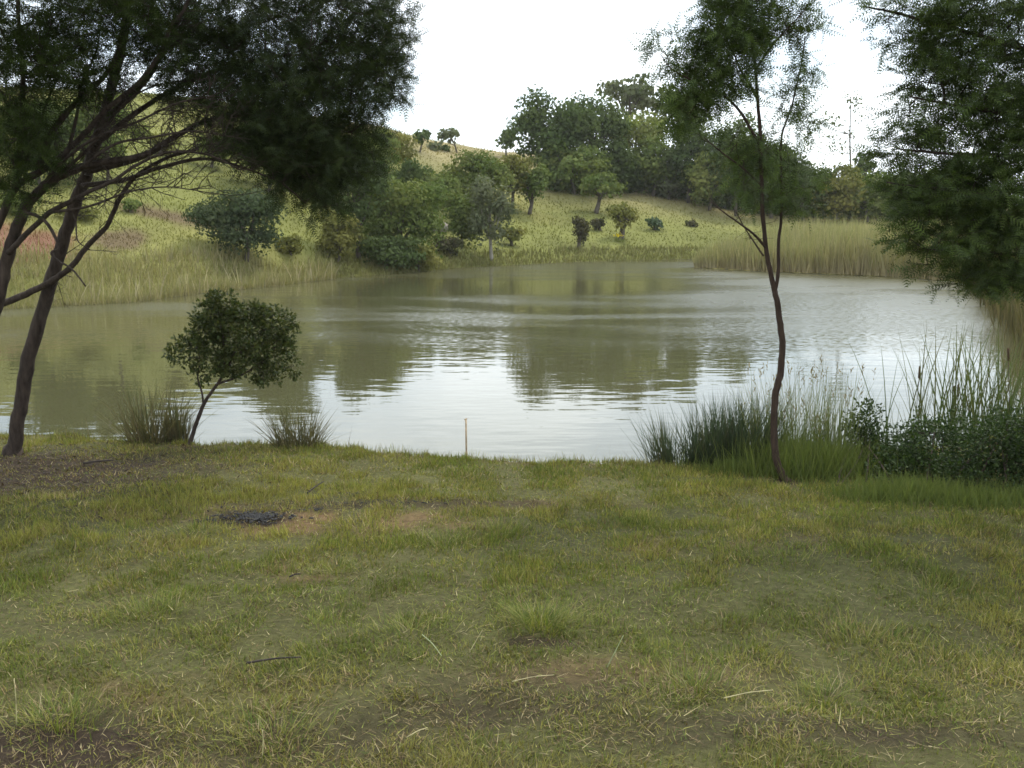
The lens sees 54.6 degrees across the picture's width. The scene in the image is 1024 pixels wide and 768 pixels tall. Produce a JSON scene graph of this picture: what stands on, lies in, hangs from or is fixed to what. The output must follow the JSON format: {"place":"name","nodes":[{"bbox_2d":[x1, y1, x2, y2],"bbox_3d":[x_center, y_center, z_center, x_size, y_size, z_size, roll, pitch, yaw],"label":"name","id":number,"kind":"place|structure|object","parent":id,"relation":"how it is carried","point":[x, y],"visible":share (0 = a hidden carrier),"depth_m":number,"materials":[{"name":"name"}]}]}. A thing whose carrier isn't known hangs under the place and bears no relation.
{"place":"outdoors","nodes":[
{"label":"outdoors","id":0,"kind":"place"},
{"bbox_2d":[0,85,998,304],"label":"hillside","id":1,"kind":"structure","parent":0,"point":[633,230],"depth_m":51.49,"materials":[{"name":"green plant"}]},
{"bbox_2d":[0,192,43,213],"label":"bush","id":2,"kind":"object","parent":1,"relation":"on","point":[13,210],"visible":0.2,"depth_m":36.68,"materials":[{"name":"green plant"}]},
{"bbox_2d":[0,95,84,185],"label":"tree","id":3,"kind":"object","parent":1,"relation":"on","point":[38,180],"visible":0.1,"depth_m":41.59,"materials":[{"name":"green plant"}]},
{"bbox_2d":[54,205,101,220],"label":"bush","id":4,"kind":"object","parent":1,"relation":"on","point":[94,214],"visible":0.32,"depth_m":37.52,"materials":[{"name":"green plant"}]},
{"bbox_2d":[68,91,152,179],"bbox_3d":[-17.988,-10.990,43.709,3.190,4.191,3.319,6,11,33],"label":"tree","id":5,"kind":"object","parent":1,"relation":"on","point":[81,117],"visible":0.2,"depth_m":43.08,"materials":[{"name":"green plant"}]},
{"bbox_2d":[121,197,141,212],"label":"bush","id":6,"kind":"object","parent":1,"relation":"on","point":[130,205],"visible":1,"depth_m":40.02,"materials":[{"name":"green plant"}]},
{"bbox_2d":[146,132,177,152],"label":"tree","id":7,"kind":"object","parent":1,"relation":"on","point":[155,142],"visible":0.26,"depth_m":50.46,"materials":[{"name":"green plant"}]},
{"bbox_2d":[0,227,340,308],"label":"reed bed","id":8,"kind":"object","parent":1,"relation":"on","point":[261,280],"visible":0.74,"depth_m":32.89,"materials":[{"name":"green plant"}]},
{"bbox_2d":[194,134,228,167],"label":"tree","id":9,"kind":"object","parent":1,"relation":"on","point":[200,149],"visible":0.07,"depth_m":50.26,"materials":[{"name":"green plant"}]},
{"bbox_2d":[181,184,287,261],"bbox_3d":[-10.525,-6.185,38.205,4.032,2.971,3.713,0,10,0],"label":"tree","id":10,"kind":"object","parent":1,"relation":"on","point":[228,218],"visible":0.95,"depth_m":37.34,"materials":[{"name":"green plant"}]},
{"bbox_2d":[223,110,310,191],"bbox_3d":[-11.876,-11.776,48.778,4.463,4.793,3.960,0,10,0],"label":"tree","id":11,"kind":"object","parent":1,"relation":"on","point":[256,170],"depth_m":48.85,"materials":[{"name":"green plant"}]},
{"bbox_2d":[273,233,303,255],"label":"bush","id":12,"kind":"object","parent":1,"relation":"on","point":[291,243],"visible":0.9,"depth_m":41.04,"materials":[{"name":"green plant"}]},
{"bbox_2d":[314,210,366,261],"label":"bush","id":13,"kind":"object","parent":1,"relation":"on","point":[337,237],"visible":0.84,"depth_m":42.88,"materials":[{"name":"green plant"}]},
{"bbox_2d":[331,147,395,259],"bbox_3d":[-6.871,-8.332,44.383,2.861,5.510,3.147,-5,11,-28],"label":"tree","id":14,"kind":"object","parent":1,"relation":"on","point":[364,211],"visible":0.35,"depth_m":43.77,"materials":[{"name":"green plant"}]},
{"bbox_2d":[350,123,403,205],"bbox_3d":[-7.688,-11.948,54.630,3.745,4.758,3.223,0,10,0],"label":"tree","id":15,"kind":"object","parent":1,"relation":"on","point":[393,159],"visible":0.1,"depth_m":54.01,"materials":[{"name":"green plant"}]},
{"bbox_2d":[350,231,426,269],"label":"bush","id":16,"kind":"object","parent":1,"relation":"on","point":[392,250],"visible":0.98,"depth_m":44.70,"materials":[{"name":"green plant"}]},
{"bbox_2d":[377,127,420,166],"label":"tree","id":17,"kind":"object","parent":1,"relation":"on","point":[409,154],"visible":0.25,"depth_m":64.57,"materials":[{"name":"green plant"}]},
{"bbox_2d":[350,175,451,257],"bbox_3d":[-5.341,-8.042,47.610,5.048,4.366,4.767,0,10,0],"label":"tree","id":18,"kind":"object","parent":1,"relation":"on","point":[398,214],"visible":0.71,"depth_m":46.64,"materials":[{"name":"green plant"}]},
{"bbox_2d":[391,157,433,199],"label":"tree","id":19,"kind":"object","parent":1,"relation":"on","point":[411,168],"visible":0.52,"depth_m":57.58,"materials":[{"name":"green plant"}]},
{"bbox_2d":[412,128,431,152],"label":"tree","id":20,"kind":"object","parent":1,"relation":"on","point":[424,134],"visible":0.88,"depth_m":78.20,"materials":[{"name":"green plant"}]},
{"bbox_2d":[403,244,442,270],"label":"bush","id":21,"kind":"object","parent":1,"relation":"on","point":[431,259],"visible":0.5,"depth_m":46.33,"materials":[{"name":"green plant"}]},
{"bbox_2d":[426,139,443,151],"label":"bush","id":22,"kind":"object","parent":1,"relation":"on","point":[435,145],"visible":0.97,"depth_m":82.72,"materials":[{"name":"green plant"}]},
{"bbox_2d":[417,171,462,218],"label":"tree","id":23,"kind":"object","parent":1,"relation":"on","point":[450,182],"visible":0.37,"depth_m":56.81,"materials":[{"name":"green plant"}]},
{"bbox_2d":[434,223,447,232],"bbox_3d":[-4.157,-8.812,56.191,1.128,0.825,0.945,0,10,0],"label":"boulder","id":24,"kind":"object","parent":1,"relation":"on","point":[446,225],"visible":0.14,"depth_m":55.84,"materials":[{"name":"grey stone"}]},
{"bbox_2d":[439,144,449,151],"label":"bush","id":25,"kind":"object","parent":1,"relation":"on","point":[445,147],"visible":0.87,"depth_m":83.89,"materials":[{"name":"green plant"}]},
{"bbox_2d":[431,236,462,256],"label":"bush","id":26,"kind":"object","parent":1,"relation":"on","point":[451,244],"visible":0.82,"depth_m":51.29,"materials":[{"name":"green plant"}]},
{"bbox_2d":[437,127,459,152],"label":"tree","id":27,"kind":"object","parent":1,"relation":"on","point":[450,133],"visible":1,"depth_m":83.87,"materials":[{"name":"green plant"}]},
{"bbox_2d":[434,170,466,188],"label":"tree","id":28,"kind":"object","parent":1,"relation":"on","point":[450,176],"visible":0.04,"depth_m":64.78,"materials":[{"name":"green plant"}]},
{"bbox_2d":[437,190,479,247],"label":"tree","id":29,"kind":"object","parent":1,"relation":"on","point":[460,214],"visible":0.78,"depth_m":53.64,"materials":[{"name":"green plant"}]},
{"bbox_2d":[440,148,516,204],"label":"tree","id":30,"kind":"object","parent":1,"relation":"on","point":[475,165],"visible":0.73,"depth_m":61.05,"materials":[{"name":"green plant"}]},
{"bbox_2d":[462,172,521,261],"bbox_3d":[-1.057,-8.857,52.641,3.182,4.700,2.210,0,10,0],"label":"tree","id":31,"kind":"object","parent":1,"relation":"on","point":[482,223],"visible":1,"depth_m":52.26,"materials":[{"name":"green plant"}]},
{"bbox_2d":[494,129,516,155],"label":"tree","id":32,"kind":"object","parent":1,"relation":"on","point":[505,140],"visible":0.84,"depth_m":85.92,"materials":[{"name":"green plant"}]},
{"bbox_2d":[487,151,533,206],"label":"tree","id":33,"kind":"object","parent":1,"relation":"on","point":[516,164],"visible":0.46,"depth_m":64.81,"materials":[{"name":"green plant"}]},
{"bbox_2d":[314,242,709,277],"bbox_3d":[1.081,-7.000,53.043,4.937,1.457,31.165,9,13,43],"label":"shore sedge","id":34,"kind":"object","parent":1,"relation":"on","point":[613,256],"visible":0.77,"depth_m":54.58,"materials":[{"name":"green plant"}]},
{"bbox_2d":[498,226,526,245],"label":"bush","id":35,"kind":"object","parent":1,"relation":"on","point":[514,234],"visible":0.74,"depth_m":56.43,"materials":[{"name":"green plant"}]},
{"bbox_2d":[512,162,551,214],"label":"tree","id":36,"kind":"object","parent":1,"relation":"on","point":[537,180],"visible":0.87,"depth_m":65.03,"materials":[{"name":"green plant"}]},
{"bbox_2d":[501,84,602,189],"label":"tree","id":37,"kind":"object","parent":1,"relation":"on","point":[536,125],"visible":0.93,"depth_m":74.70,"materials":[{"name":"green plant"}]},
{"bbox_2d":[526,138,613,195],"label":"tree","id":38,"kind":"object","parent":1,"relation":"on","point":[579,159],"visible":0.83,"depth_m":73.95,"materials":[{"name":"green plant"}]},
{"bbox_2d":[571,214,590,248],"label":"bush","id":39,"kind":"object","parent":1,"relation":"on","point":[581,226],"visible":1,"depth_m":59.11,"materials":[{"name":"green plant"}]},
{"bbox_2d":[587,217,606,230],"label":"bush","id":40,"kind":"object","parent":1,"relation":"on","point":[597,223],"visible":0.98,"depth_m":64.52,"materials":[{"name":"green plant"}]},
{"bbox_2d":[562,90,634,161],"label":"tree","id":41,"kind":"object","parent":1,"relation":"on","point":[613,124],"visible":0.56,"depth_m":77.48,"materials":[{"name":"green plant"}]},
{"bbox_2d":[576,170,627,213],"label":"tree","id":42,"kind":"object","parent":1,"relation":"on","point":[597,184],"visible":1,"depth_m":69.14,"materials":[{"name":"green plant"}]},
{"bbox_2d":[614,233,624,241],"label":"flowering plant","id":43,"kind":"object","parent":1,"relation":"on","point":[617,239],"visible":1,"depth_m":62.19,"materials":[{"name":"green plant"}]},
{"bbox_2d":[595,143,644,193],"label":"tree","id":44,"kind":"object","parent":1,"relation":"on","point":[629,171],"visible":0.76,"depth_m":78.07,"materials":[{"name":"green plant"}]},
{"bbox_2d":[605,201,639,239],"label":"tree","id":45,"kind":"object","parent":1,"relation":"on","point":[619,214],"visible":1,"depth_m":62.54,"materials":[{"name":"green plant"}]},
{"bbox_2d":[593,72,658,118],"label":"tree","id":46,"kind":"object","parent":1,"relation":"on","point":[626,94],"visible":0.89,"depth_m":91.10,"materials":[{"name":"green plant"}]},
{"bbox_2d":[596,110,667,152],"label":"tree","id":47,"kind":"object","parent":1,"relation":"on","point":[641,126],"visible":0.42,"depth_m":80.86,"materials":[{"name":"green plant"}]},
{"bbox_2d":[623,132,683,195],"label":"tree","id":48,"kind":"object","parent":1,"relation":"on","point":[650,155],"visible":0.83,"depth_m":78.84,"materials":[{"name":"green plant"}]},
{"bbox_2d":[645,216,664,230],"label":"bush","id":49,"kind":"object","parent":1,"relation":"on","point":[656,222],"visible":0.99,"depth_m":66.49,"materials":[{"name":"green plant"}]},
{"bbox_2d":[652,175,687,199],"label":"tree","id":50,"kind":"object","parent":1,"relation":"on","point":[667,189],"visible":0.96,"depth_m":79.43,"materials":[{"name":"green plant"}]},
{"bbox_2d":[647,83,712,141],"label":"tree","id":51,"kind":"object","parent":1,"relation":"on","point":[663,117],"visible":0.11,"depth_m":91.28,"materials":[{"name":"green plant"}]},
{"bbox_2d":[658,118,717,202],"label":"tree","id":52,"kind":"object","parent":1,"relation":"on","point":[675,161],"visible":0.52,"depth_m":77.61,"materials":[{"name":"green plant"}]},
{"bbox_2d":[685,218,698,226],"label":"bush","id":53,"kind":"object","parent":1,"relation":"on","point":[693,223],"visible":0.99,"depth_m":69.51,"materials":[{"name":"green plant"}]},
{"bbox_2d":[679,149,733,210],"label":"tree","id":54,"kind":"object","parent":1,"relation":"on","point":[700,188],"visible":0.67,"depth_m":76.52,"materials":[{"name":"green plant"}]},
{"bbox_2d":[701,111,770,215],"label":"tree","id":55,"kind":"object","parent":1,"relation":"on","point":[736,124],"visible":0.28,"depth_m":75.81,"materials":[{"name":"green plant"}]},
{"bbox_2d":[541,141,985,219],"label":"undergrowth","id":56,"kind":"object","parent":1,"relation":"on","point":[682,195],"visible":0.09,"depth_m":79.71,"materials":[{"name":"green plant"}]},
{"bbox_2d":[732,139,808,218],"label":"tree","id":57,"kind":"object","parent":1,"relation":"on","point":[791,158],"visible":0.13,"depth_m":74.79,"materials":[{"name":"green plant"}]},
{"bbox_2d":[784,157,837,220],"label":"tree","id":58,"kind":"object","parent":1,"relation":"on","point":[808,165],"visible":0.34,"depth_m":75.72,"materials":[{"name":"green plant"}]},
{"bbox_2d":[798,90,869,166],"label":"tree","id":59,"kind":"object","parent":1,"relation":"on","point":[849,133],"visible":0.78,"depth_m":85.76,"materials":[{"name":"green plant"}]},
{"bbox_2d":[806,161,867,222],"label":"tree","id":60,"kind":"object","parent":1,"relation":"on","point":[839,198],"visible":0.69,"depth_m":75.74,"materials":[{"name":"green plant"}]},
{"bbox_2d":[851,150,877,176],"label":"tree","id":61,"kind":"object","parent":1,"relation":"on","point":[859,163],"visible":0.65,"depth_m":83.34,"materials":[{"name":"green plant"}]},
{"bbox_2d":[842,168,905,221],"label":"tree","id":62,"kind":"object","parent":1,"relation":"on","point":[864,203],"visible":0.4,"depth_m":76.75,"materials":[{"name":"green plant"}]},
{"bbox_2d":[875,168,924,217],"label":"tree","id":63,"kind":"object","parent":1,"relation":"on","point":[907,176],"visible":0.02,"depth_m":77.48,"materials":[{"name":"green plant"}]},
{"bbox_2d":[912,169,976,222],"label":"tree","id":64,"kind":"object","parent":1,"relation":"on","point":[941,200],"visible":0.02,"depth_m":77.28,"materials":[{"name":"green plant"}]},
{"bbox_2d":[0,428,1023,767],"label":"ground","id":65,"kind":"structure","parent":0,"point":[568,677],"depth_m":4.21,"materials":[{"name":"green plant"}]},
{"bbox_2d":[14,678,16,727],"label":"dry stalk","id":66,"kind":"object","parent":65,"relation":"on","point":[16,702],"visible":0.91,"depth_m":3.37,"materials":[{"name":"plant"}]},
{"bbox_2d":[39,418,131,441],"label":"rush tussock","id":67,"kind":"object","parent":65,"relation":"on","point":[105,437],"visible":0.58,"depth_m":8.86,"materials":[{"name":"green plant"}]},
{"bbox_2d":[0,0,273,314],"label":"wattle tree","id":68,"kind":"object","parent":65,"relation":"on","point":[43,58],"visible":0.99,"depth_m":6.74,"materials":[{"name":"green plant"}]},
{"bbox_2d":[80,374,211,445],"bbox_3d":[-3.170,0.225,8.637,1.401,0.748,1.219,0,10,0],"label":"rush tussock","id":69,"kind":"object","parent":65,"relation":"on","point":[142,429],"visible":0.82,"depth_m":8.64,"materials":[{"name":"green plant"}]},
{"bbox_2d":[144,387,217,441],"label":"rush tussock","id":70,"kind":"object","parent":65,"relation":"on","point":[184,433],"visible":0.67,"depth_m":8.66,"materials":[{"name":"green plant"}]},
{"bbox_2d":[0,437,406,551],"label":"leaf litter","id":71,"kind":"object","parent":65,"relation":"on","point":[49,481],"visible":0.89,"depth_m":7.45,"materials":[{"name":"brown plant"}]},
{"bbox_2d":[83,460,113,464],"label":"twig","id":72,"kind":"object","parent":71,"relation":"on","point":[87,462],"visible":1,"depth_m":7.73,"materials":[{"name":"brown wood"}]},
{"bbox_2d":[1,0,433,456],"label":"wattle tree","id":73,"kind":"object","parent":65,"relation":"on","point":[324,146],"visible":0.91,"depth_m":7.00,"materials":[{"name":"green plant"}]},
{"bbox_2d":[161,287,305,444],"bbox_3d":[-2.350,-0.129,8.399,1.219,1.388,0.677,0,10,0],"label":"tree","id":74,"kind":"object","parent":65,"relation":"on","point":[219,327],"visible":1,"depth_m":8.29,"materials":[{"name":"green plant"}]},
{"bbox_2d":[246,656,299,663],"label":"twig","id":75,"kind":"object","parent":65,"relation":"on","point":[254,661],"visible":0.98,"depth_m":3.89,"materials":[{"name":"brown wood"}]},
{"bbox_2d":[244,395,352,451],"bbox_3d":[-1.847,0.522,8.482,0.999,0.880,0.813,0,10,0],"label":"rush tussock","id":76,"kind":"object","parent":65,"relation":"on","point":[305,434],"visible":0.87,"depth_m":8.40,"materials":[{"name":"green plant"}]},
{"bbox_2d":[181,491,479,529],"bbox_3d":[-1.180,0.780,6.425,1.835,0.043,0.653,-4,10,-21],"label":"dirt patch","id":77,"kind":"object","parent":65,"relation":"on","point":[256,516],"visible":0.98,"depth_m":6.16,"materials":[{"name":"soil"}]},
{"bbox_2d":[1,429,734,476],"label":"bank grass","id":78,"kind":"structure","parent":65,"relation":"on","point":[383,450],"depth_m":8.06,"materials":[{"name":"green plant"}]},
{"bbox_2d":[464,418,466,454],"bbox_3d":[-0.409,0.857,8.864,0.030,1.128,0.017,0,10,0],"label":"stake","id":79,"kind":"object","parent":65,"relation":"in","point":[466,435],"visible":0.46,"depth_m":8.79,"materials":[{"name":"brown wood"}]},
{"bbox_2d":[1,442,1023,767],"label":"dry clippings","id":80,"kind":"object","parent":65,"relation":"on","point":[475,660],"visible":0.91,"depth_m":3.67,"materials":[{"name":"beige plant"}]},
{"bbox_2d":[512,675,549,681],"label":"dry stalk","id":81,"kind":"object","parent":65,"relation":"on","point":[530,677],"visible":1,"depth_m":3.73,"materials":[{"name":"plant"}]},
{"bbox_2d":[606,635,623,667],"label":"dry stalk","id":82,"kind":"object","parent":65,"relation":"on","point":[614,652],"visible":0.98,"depth_m":3.91,"materials":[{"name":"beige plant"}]},
{"bbox_2d":[623,422,686,460],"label":"rush tussock","id":83,"kind":"object","parent":65,"relation":"on","point":[662,448],"visible":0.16,"depth_m":7.79,"materials":[{"name":"green plant"}]},
{"bbox_2d":[621,403,734,466],"bbox_3d":[1.340,0.662,7.889,1.048,1.123,0.946,0,10,0],"label":"rush tussock","id":84,"kind":"object","parent":65,"relation":"on","point":[668,456],"visible":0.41,"depth_m":7.73,"materials":[{"name":"green plant"}]},
{"bbox_2d":[663,389,767,466],"bbox_3d":[1.599,0.403,7.771,0.873,0.861,0.906,-4,10,-21],"label":"rush tussock","id":85,"kind":"object","parent":65,"relation":"on","point":[718,435],"visible":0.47,"depth_m":7.66,"materials":[{"name":"green plant"}]},
{"bbox_2d":[626,0,845,481],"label":"wattle tree","id":86,"kind":"object","parent":65,"relation":"on","point":[714,78],"visible":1,"depth_m":6.70,"materials":[{"name":"green plant"}]},
{"bbox_2d":[723,690,770,697],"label":"dry stalk","id":87,"kind":"object","parent":65,"relation":"on","point":[744,693],"visible":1,"depth_m":3.58,"materials":[{"name":"plant"}]},
{"bbox_2d":[701,387,806,464],"bbox_3d":[1.847,0.346,7.699,0.860,0.792,0.859,4,10,22],"label":"rush tussock","id":88,"kind":"object","parent":65,"relation":"on","point":[750,425],"visible":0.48,"depth_m":7.60,"materials":[{"name":"green plant"}]},
{"bbox_2d":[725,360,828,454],"bbox_3d":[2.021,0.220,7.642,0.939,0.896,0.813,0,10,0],"label":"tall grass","id":89,"kind":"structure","parent":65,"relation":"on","point":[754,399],"depth_m":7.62,"materials":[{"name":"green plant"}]},
{"bbox_2d":[735,355,865,452],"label":"tall grass","id":90,"kind":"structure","parent":65,"relation":"on","point":[804,427],"depth_m":7.63,"materials":[{"name":"green plant"}]},
{"bbox_2d":[757,355,880,458],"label":"tall grass","id":91,"kind":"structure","parent":65,"relation":"on","point":[845,396],"depth_m":7.66,"materials":[{"name":"green plant"}]},
{"bbox_2d":[663,425,1023,516],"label":"lush grass","id":92,"kind":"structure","parent":65,"relation":"on","point":[818,462],"depth_m":7.09,"materials":[{"name":"green plant"}]},
{"bbox_2d":[836,396,907,485],"bbox_3d":[2.711,0.534,7.451,0.556,0.757,1.317,3,10,16],"label":"bush","id":93,"kind":"object","parent":65,"relation":"on","point":[871,435],"visible":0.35,"depth_m":7.68,"materials":[{"name":"green plant"}]},
{"bbox_2d":[856,405,977,486],"bbox_3d":[3.020,0.552,7.308,0.791,0.684,1.337,9,13,42],"label":"bush","id":94,"kind":"object","parent":65,"relation":"on","point":[912,451],"visible":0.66,"depth_m":7.27,"materials":[{"name":"green plant"}]},
{"bbox_2d":[828,0,1023,309],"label":"wattle tree","id":95,"kind":"object","parent":65,"relation":"on","point":[995,203],"visible":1,"depth_m":6.02,"materials":[{"name":"green plant"}]},
{"bbox_2d":[926,401,1023,496],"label":"bush","id":96,"kind":"object","parent":65,"relation":"on","point":[997,463],"visible":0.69,"depth_m":6.95,"materials":[{"name":"green plant"}]},
{"bbox_2d":[993,399,1023,481],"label":"bush","id":97,"kind":"object","parent":65,"relation":"on","point":[1015,436],"visible":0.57,"depth_m":6.89,"materials":[{"name":"green plant"}]},
{"bbox_2d":[0,259,1023,464],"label":"pond water","id":98,"kind":"structure","parent":0,"point":[580,359],"depth_m":18.37,"materials":[{"name":"green liquid"}]},
{"bbox_2d":[692,212,1020,279],"bbox_3d":[17.125,-6.187,42.714,15.974,3.270,38.442,0,10,0],"label":"reed bed","id":99,"kind":"object","parent":98,"relation":"in","point":[819,248],"visible":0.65,"depth_m":45.30,"materials":[{"name":"green plant"}]},
{"bbox_2d":[854,317,1023,447],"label":"cattail clump","id":100,"kind":"object","parent":98,"relation":"in","point":[919,413],"visible":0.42,"depth_m":9.71,"materials":[{"name":"green plant"}]},
{"bbox_2d":[891,318,1023,444],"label":"cattail clump","id":101,"kind":"object","parent":98,"relation":"in","point":[972,393],"visible":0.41,"depth_m":9.70,"materials":[{"name":"green plant"}]},
{"bbox_2d":[938,323,1023,431],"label":"cattail clump","id":102,"kind":"object","parent":98,"relation":"in","point":[1011,399],"visible":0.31,"depth_m":9.45,"materials":[{"name":"green plant"}]},
{"bbox_2d":[963,254,1023,358],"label":"reed bed","id":103,"kind":"object","parent":98,"relation":"in","point":[1012,313],"visible":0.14,"depth_m":22.07,"materials":[{"name":"green plant"}]},
{"bbox_2d":[0,0,1023,181],"label":"sky","id":104,"kind":"structure","parent":0,"point":[483,56],"materials":[{"name":"white"}]},
{"bbox_2d":[866,379,951,445],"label":"cattail clump","id":105,"kind":"object","parent":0,"point":[904,414],"visible":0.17,"depth_m":10.05,"materials":[{"name":"green plant"}]}
]}

